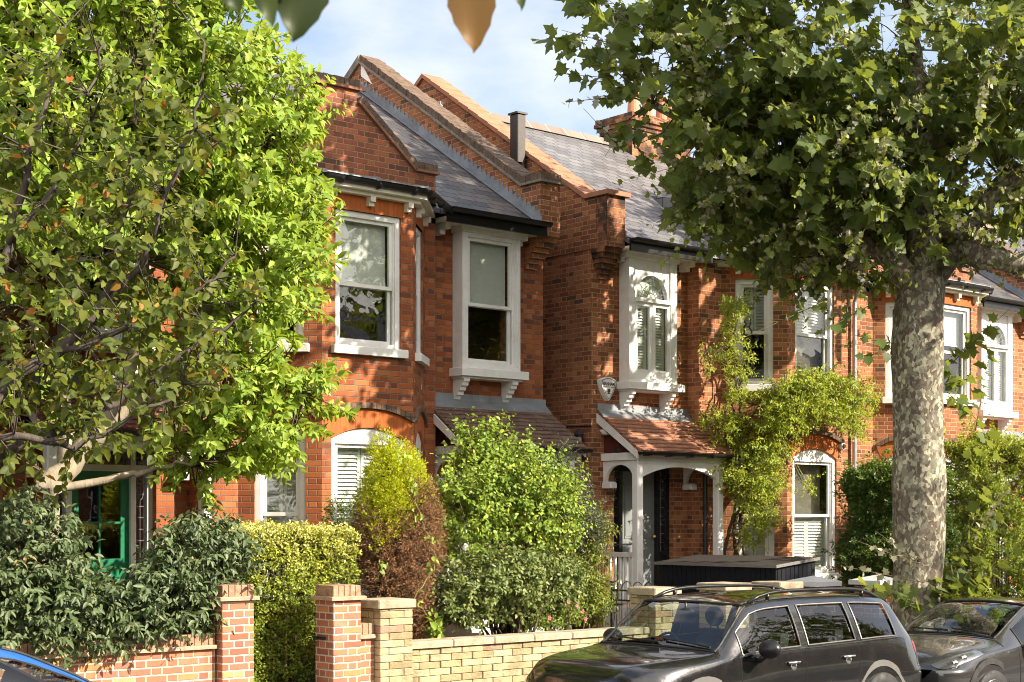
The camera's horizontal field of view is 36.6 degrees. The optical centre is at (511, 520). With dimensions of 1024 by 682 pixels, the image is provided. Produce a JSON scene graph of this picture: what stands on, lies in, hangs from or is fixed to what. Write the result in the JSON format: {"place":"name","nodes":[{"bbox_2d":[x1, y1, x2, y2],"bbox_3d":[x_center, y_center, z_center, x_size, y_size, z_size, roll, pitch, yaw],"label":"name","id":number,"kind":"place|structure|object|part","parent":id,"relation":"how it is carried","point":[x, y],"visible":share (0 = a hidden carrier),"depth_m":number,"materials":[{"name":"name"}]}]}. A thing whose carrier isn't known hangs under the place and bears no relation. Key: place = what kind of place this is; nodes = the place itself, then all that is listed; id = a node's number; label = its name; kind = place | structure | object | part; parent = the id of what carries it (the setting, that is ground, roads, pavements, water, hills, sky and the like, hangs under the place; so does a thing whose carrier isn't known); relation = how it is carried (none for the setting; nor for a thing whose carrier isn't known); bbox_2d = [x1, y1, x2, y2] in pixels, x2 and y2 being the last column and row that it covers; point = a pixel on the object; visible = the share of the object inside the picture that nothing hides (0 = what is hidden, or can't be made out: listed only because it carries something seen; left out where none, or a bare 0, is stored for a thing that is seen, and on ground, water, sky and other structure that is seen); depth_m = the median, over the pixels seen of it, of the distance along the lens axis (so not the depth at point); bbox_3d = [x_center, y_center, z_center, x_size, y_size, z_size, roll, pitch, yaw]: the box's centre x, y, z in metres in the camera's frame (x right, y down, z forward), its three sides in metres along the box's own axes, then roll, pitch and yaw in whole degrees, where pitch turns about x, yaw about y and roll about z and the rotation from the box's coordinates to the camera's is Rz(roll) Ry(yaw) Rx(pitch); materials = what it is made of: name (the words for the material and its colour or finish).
{"place":"outdoors","nodes":[
{"label":"outdoors","id":0,"kind":"place"},
{"bbox_2d":[0,645,91,681],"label":"parked car","id":1,"kind":"object","parent":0,"point":[35,669],"visible":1,"depth_m":11.26,"materials":[{"name":"blue paint"}]},
{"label":"side window","id":2,"kind":"part","parent":1,"relation":"part of","materials":[{"name":"glass"}]},
{"bbox_2d":[222,0,525,53],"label":"overhanging branch","id":3,"kind":"object","parent":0,"point":[472,19],"visible":1,"depth_m":2.81,"materials":[{"name":"green plant"}]},
{"bbox_2d":[75,0,1022,214],"label":"sky","id":4,"kind":"structure","parent":0,"point":[508,72],"materials":[{"name":"blue"}]},
{"bbox_2d":[613,445,620,452],"bbox_3d":[1.621,-1.105,23.971,0.070,0.128,0.290,0,0,-41],"label":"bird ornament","id":5,"kind":"object","parent":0,"point":[616,449],"visible":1,"depth_m":23.93,"materials":[{"name":"black"}]},
{"bbox_2d":[259,616,997,681],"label":"front garden soil","id":6,"kind":"structure","parent":0,"point":[955,625],"depth_m":24.69,"materials":[{"name":"brown soil"}]},
{"bbox_2d":[0,583,259,681],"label":"garden wall","id":7,"kind":"structure","parent":6,"relation":"on","point":[225,654],"depth_m":15.18,"materials":[{"name":"brick"}]},
{"bbox_2d":[0,480,269,673],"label":"evergreen shrub","id":8,"kind":"object","parent":6,"relation":"on","point":[161,593],"visible":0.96,"depth_m":14.62,"materials":[{"name":"green plant"}]},
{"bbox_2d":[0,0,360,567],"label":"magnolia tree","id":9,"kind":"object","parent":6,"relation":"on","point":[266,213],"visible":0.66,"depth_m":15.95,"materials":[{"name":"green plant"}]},
{"bbox_2d":[160,518,363,681],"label":"golden hedge","id":10,"kind":"object","parent":6,"relation":"on","point":[287,544],"visible":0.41,"depth_m":16.66,"materials":[{"name":"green plant"}]},
{"bbox_2d":[320,492,365,589],"bbox_3d":[-2.021,0.696,18.771,0.662,2.098,0.675,0,0,-1],"label":"dark shrub","id":11,"kind":"object","parent":6,"relation":"on","point":[340,510],"visible":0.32,"depth_m":18.72,"materials":[{"name":"green plant"}]},
{"bbox_2d":[346,424,450,639],"bbox_3d":[-1.338,0.349,17.862,1.320,2.942,1.073,0,0,-41],"label":"conifer shrub","id":12,"kind":"object","parent":6,"relation":"on","point":[392,522],"visible":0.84,"depth_m":17.65,"materials":[{"name":"brown plant"}]},
{"bbox_2d":[377,454,438,633],"bbox_3d":[-1.130,0.498,17.360,0.880,2.487,0.166,0,0,-44],"label":"bindweed","id":13,"kind":"object","parent":6,"relation":"on","point":[427,571],"visible":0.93,"depth_m":17.42,"materials":[{"name":"green plant"}]},
{"bbox_2d":[423,616,444,638],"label":"seedling","id":14,"kind":"object","parent":6,"relation":"on","point":[437,627],"visible":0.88,"depth_m":17.56,"materials":[{"name":"green plant"}]},
{"bbox_2d":[419,538,590,635],"bbox_3d":[-0.066,1.005,18.683,2.518,1.577,1.368,0,0,-41],"label":"viburnum shrub","id":15,"kind":"object","parent":6,"relation":"on","point":[524,588],"visible":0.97,"depth_m":18.34,"materials":[{"name":"green plant"}]},
{"bbox_2d":[425,406,596,634],"bbox_3d":[-0.101,0.156,19.476,2.860,3.186,1.745,0,0,-41],"label":"mock orange shrub","id":16,"kind":"object","parent":6,"relation":"on","point":[482,514],"visible":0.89,"depth_m":19.18,"materials":[{"name":"green plant"}]},
{"bbox_2d":[361,586,681,681],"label":"garden wall","id":17,"kind":"structure","parent":6,"relation":"on","point":[400,655],"depth_m":17.45,"materials":[{"name":"brick"}]},
{"bbox_2d":[610,581,652,626],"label":"iron gate","id":18,"kind":"structure","parent":17,"relation":"attached to","point":[612,618],"depth_m":20.38,"materials":[{"name":"black metal"}]},
{"bbox_2d":[521,598,590,632],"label":"flowering plant","id":19,"kind":"object","parent":6,"relation":"on","point":[557,622],"visible":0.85,"depth_m":18.93,"materials":[{"name":"green plant"}]},
{"bbox_2d":[537,431,618,629],"bbox_3d":[0.904,0.264,20.475,1.014,2.964,1.045,0,0,-41],"label":"olive shrub","id":20,"kind":"object","parent":6,"relation":"on","point":[590,534],"visible":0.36,"depth_m":20.34,"materials":[{"name":"green plant"}]},
{"bbox_2d":[575,437,581,512],"bbox_3d":[0.987,0.250,23.192,0.145,2.980,0.090,0,0,-41],"label":"timber post","id":21,"kind":"object","parent":6,"relation":"on","point":[577,464],"visible":0.15,"depth_m":23.14,"materials":[{"name":"wood"}]},
{"bbox_2d":[561,501,623,628],"bbox_3d":[1.047,0.746,20.216,0.961,2.009,0.938,0,0,-13],"label":"nandina shrub","id":22,"kind":"object","parent":6,"relation":"on","point":[597,601],"visible":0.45,"depth_m":20.13,"materials":[{"name":"green plant"}]},
{"bbox_2d":[654,555,819,633],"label":"bin store","id":23,"kind":"structure","parent":6,"relation":"on","point":[686,571],"depth_m":22.81,"materials":[{"name":"wood"}]},
{"bbox_2d":[820,440,968,630],"bbox_3d":[5.743,0.267,23.971,2.118,3.142,2.074,0,0,-41],"label":"privet hedge","id":24,"kind":"object","parent":6,"relation":"on","point":[866,487],"visible":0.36,"depth_m":23.66,"materials":[{"name":"green plant"}]},
{"bbox_2d":[943,410,1023,626],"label":"privet hedge","id":25,"kind":"object","parent":6,"relation":"on","point":[1010,448],"visible":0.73,"depth_m":25.87,"materials":[{"name":"green plant"}]},
{"bbox_2d":[524,583,920,681],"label":"parked car","id":26,"kind":"object","parent":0,"point":[786,640],"visible":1,"depth_m":15.53,"materials":[{"name":"black paint"}]},
{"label":"side window","id":27,"kind":"part","parent":26,"relation":"part of","materials":[{"name":"grey glass"}]},
{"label":"side window","id":28,"kind":"part","parent":26,"relation":"part of","materials":[{"name":"grey glass"}]},
{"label":"side window","id":29,"kind":"part","parent":26,"relation":"part of","materials":[{"name":"black glass"}]},
{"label":"side window","id":30,"kind":"part","parent":26,"relation":"part of","materials":[{"name":"black glass"}]},
{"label":"rear window","id":31,"kind":"part","parent":26,"relation":"part of","materials":[{"name":"black glass"}]},
{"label":"side window","id":32,"kind":"part","parent":26,"relation":"part of","materials":[{"name":"black glass"}]},
{"bbox_2d":[904,597,1023,681],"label":"parked car","id":33,"kind":"object","parent":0,"point":[973,653],"visible":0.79,"depth_m":17.76,"materials":[{"name":"grey paint"}]},
{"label":"side window","id":34,"kind":"part","parent":33,"relation":"part of","materials":[{"name":"black glass"}]},
{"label":"side window","id":35,"kind":"part","parent":33,"relation":"part of","materials":[{"name":"black glass"}]},
{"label":"side window","id":36,"kind":"part","parent":33,"relation":"part of","materials":[{"name":"black glass"}]},
{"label":"side window","id":37,"kind":"part","parent":33,"relation":"part of","materials":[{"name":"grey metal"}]},
{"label":"pavement","id":38,"kind":"structure","parent":0,"visible":0},
{"bbox_2d":[0,0,269,508],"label":"cherry tree","id":39,"kind":"object","parent":38,"relation":"on","point":[78,324],"visible":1,"depth_m":12.65,"materials":[{"name":"green plant"}]},
{"bbox_2d":[310,584,375,681],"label":"gate pier","id":40,"kind":"structure","parent":38,"relation":"on","point":[344,637],"depth_m":16.25,"materials":[{"name":"brick"}]},
{"bbox_2d":[696,582,751,628],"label":"gate pier","id":41,"kind":"structure","parent":38,"relation":"on","point":[704,607],"depth_m":20.27,"materials":[{"name":"stone"}]},
{"bbox_2d":[751,580,802,623],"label":"gate pier","id":42,"kind":"structure","parent":38,"relation":"on","point":[790,584],"depth_m":20.96,"materials":[{"name":"stone"}]},
{"bbox_2d":[531,0,1023,631],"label":"plane tree","id":43,"kind":"object","parent":38,"relation":"on","point":[875,156],"visible":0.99,"depth_m":20.04,"materials":[{"name":"green plant"}]},
{"bbox_2d":[787,576,841,614],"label":"gate pier","id":44,"kind":"structure","parent":38,"relation":"on","point":[813,582],"depth_m":21.40,"materials":[{"name":"white stone"}]},
{"bbox_2d":[848,575,892,617],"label":"gate pier","id":45,"kind":"structure","parent":38,"relation":"on","point":[870,609],"depth_m":22.34,"materials":[{"name":"beige brick"}]},
{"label":"back garden","id":46,"kind":"structure","parent":0,"visible":0},
{"bbox_2d":[0,88,217,596],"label":"terraced house","id":47,"kind":"structure","parent":46,"relation":"on","point":[156,503],"depth_m":19.06,"materials":[{"name":"red brick"}]},
{"bbox_2d":[72,471,128,580],"bbox_3d":[-5.028,0.450,18.867,0.770,2.100,0.065,0,0,-40],"label":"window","id":48,"kind":"structure","parent":47,"relation":"in","point":[123,561],"depth_m":19.00,"materials":[{"name":"green paint"}]},
{"bbox_2d":[73,240,138,334],"bbox_3d":[-4.868,-3.175,18.580,0.990,1.886,0.120,0,0,-40],"label":"window","id":49,"kind":"structure","parent":47,"relation":"in","point":[107,329],"depth_m":18.53,"materials":[{"name":"white paint"}]},
{"bbox_2d":[77,48,592,657],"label":"terraced house","id":50,"kind":"structure","parent":46,"relation":"on","point":[449,228],"depth_m":21.64,"materials":[{"name":"red brick"}]},
{"bbox_2d":[249,208,309,351],"bbox_3d":[-2.935,-3.055,19.672,0.760,1.850,0.282,0,0,4],"label":"window","id":51,"kind":"structure","parent":50,"relation":"in","point":[299,329],"depth_m":19.63,"materials":[{"name":"white paint"}]},
{"bbox_2d":[255,430,307,599],"bbox_3d":[-2.935,-0.100,19.681,0.800,2.200,0.300,0,0,4],"label":"window","id":52,"kind":"structure","parent":50,"relation":"in","point":[282,503],"depth_m":19.70,"materials":[{"name":"white paint"}]},
{"bbox_2d":[331,428,402,596],"bbox_3d":[-1.897,-0.100,20.098,1.300,2.200,0.300,0,0,-40],"label":"window","id":53,"kind":"structure","parent":50,"relation":"in","point":[344,468],"depth_m":20.04,"materials":[{"name":"white paint"}]},
{"bbox_2d":[331,208,408,358],"bbox_3d":[-1.891,-3.055,20.091,1.170,1.850,0.282,0,0,-40],"label":"window","id":54,"kind":"structure","parent":50,"relation":"in","point":[362,234],"depth_m":20.23,"materials":[{"name":"white paint"}]},
{"bbox_2d":[415,227,429,365],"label":"window","id":55,"kind":"structure","parent":50,"relation":"in","point":[420,358],"depth_m":21.29,"materials":[{"name":"white paint"}]},
{"bbox_2d":[416,433,429,586],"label":"window","id":56,"kind":"structure","parent":50,"relation":"in","point":[418,443],"depth_m":21.27,"materials":[{"name":"white paint"}]},
{"bbox_2d":[471,483,498,588],"bbox_3d":[-0.467,0.270,22.720,0.770,2.100,0.130,0,0,-40],"label":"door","id":57,"kind":"structure","parent":50,"relation":"in","point":[484,483],"depth_m":22.79,"materials":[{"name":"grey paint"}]},
{"bbox_2d":[465,232,516,367],"bbox_3d":[-0.351,-3.175,22.469,0.990,1.886,0.167,0,0,-40],"label":"window","id":58,"kind":"structure","parent":50,"relation":"in","point":[484,254],"depth_m":22.58,"materials":[{"name":"white paint"}]},
{"bbox_2d":[414,73,860,627],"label":"terraced house","id":59,"kind":"structure","parent":46,"relation":"on","point":[628,322],"depth_m":25.02,"materials":[{"name":"red brick"}]},
{"bbox_2d":[623,471,655,599],"bbox_3d":[2.027,0.270,24.850,0.770,2.100,0.130,0,0,-40],"label":"door","id":60,"kind":"structure","parent":59,"relation":"in","point":[649,536],"depth_m":24.97,"materials":[{"name":"grey paint"}]},
{"bbox_2d":[632,258,674,380],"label":"window","id":61,"kind":"structure","parent":59,"relation":"in","point":[649,281],"depth_m":24.63,"materials":[{"name":"white paint"}]},
{"bbox_2d":[734,279,773,390],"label":"window","id":62,"kind":"structure","parent":59,"relation":"in","point":[764,310],"depth_m":25.60,"materials":[{"name":"white paint"}]},
{"bbox_2d":[734,448,773,555],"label":"window","id":63,"kind":"structure","parent":59,"relation":"in","point":[768,542],"depth_m":25.63,"materials":[{"name":"white paint"}]},
{"bbox_2d":[689,288,885,555],"bbox_3d":[4.770,-1.532,25.157,4.202,4.439,1.622,0,0,-28],"label":"wisteria","id":64,"kind":"object","parent":59,"relation":"attached to","point":[738,480],"visible":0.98,"depth_m":24.75,"materials":[{"name":"green plant"}]},
{"bbox_2d":[795,285,839,390],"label":"window","id":65,"kind":"structure","parent":59,"relation":"in","point":[806,352],"depth_m":26.29,"materials":[{"name":"white paint"}]},
{"bbox_2d":[793,449,841,579],"bbox_3d":[5.005,-0.100,26.059,1.300,2.200,0.400,0,0,-40],"label":"window","id":66,"kind":"structure","parent":59,"relation":"in","point":[808,527],"depth_m":26.26,"materials":[{"name":"white paint"}]},
{"bbox_2d":[824,518,824,565],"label":"window","id":67,"kind":"structure","parent":59,"relation":"in","point":[824,518],"depth_m":27.18,"materials":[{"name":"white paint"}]},
{"bbox_2d":[700,168,1023,612],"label":"terraced house","id":68,"kind":"structure","parent":46,"relation":"on","point":[966,310],"depth_m":29.00,"materials":[{"name":"red brick"}]},
{"bbox_2d":[881,302,894,403],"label":"window","id":69,"kind":"structure","parent":68,"relation":"in","point":[889,306],"depth_m":28.25,"materials":[{"name":"white paint"}]},
{"bbox_2d":[945,457,971,570],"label":"window","id":70,"kind":"structure","parent":68,"relation":"in","point":[948,457],"depth_m":29.00,"materials":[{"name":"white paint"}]},
{"bbox_2d":[944,304,976,406],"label":"window","id":71,"kind":"structure","parent":68,"relation":"in","point":[951,312],"depth_m":28.93,"materials":[{"name":"white paint"}]},
{"bbox_2d":[960,314,979,406],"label":"window","id":72,"kind":"structure","parent":68,"relation":"in","point":[978,403],"depth_m":29.65,"materials":[{"name":"white paint"}]},
{"bbox_2d":[977,483,993,580],"bbox_3d":[9.570,0.270,31.293,0.770,2.100,0.130,0,0,-40],"label":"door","id":73,"kind":"structure","parent":68,"relation":"in","point":[980,483],"depth_m":31.37,"materials":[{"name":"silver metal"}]},
{"bbox_2d":[983,312,1010,409],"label":"window","id":74,"kind":"structure","parent":68,"relation":"in","point":[1004,323],"depth_m":31.07,"materials":[{"name":"white paint"}]},
{"bbox_2d":[973,224,1023,253],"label":"terraced house","id":75,"kind":"structure","parent":46,"relation":"on","point":[1007,245],"depth_m":37.34,"materials":[{"name":"white paint"}]}
]}

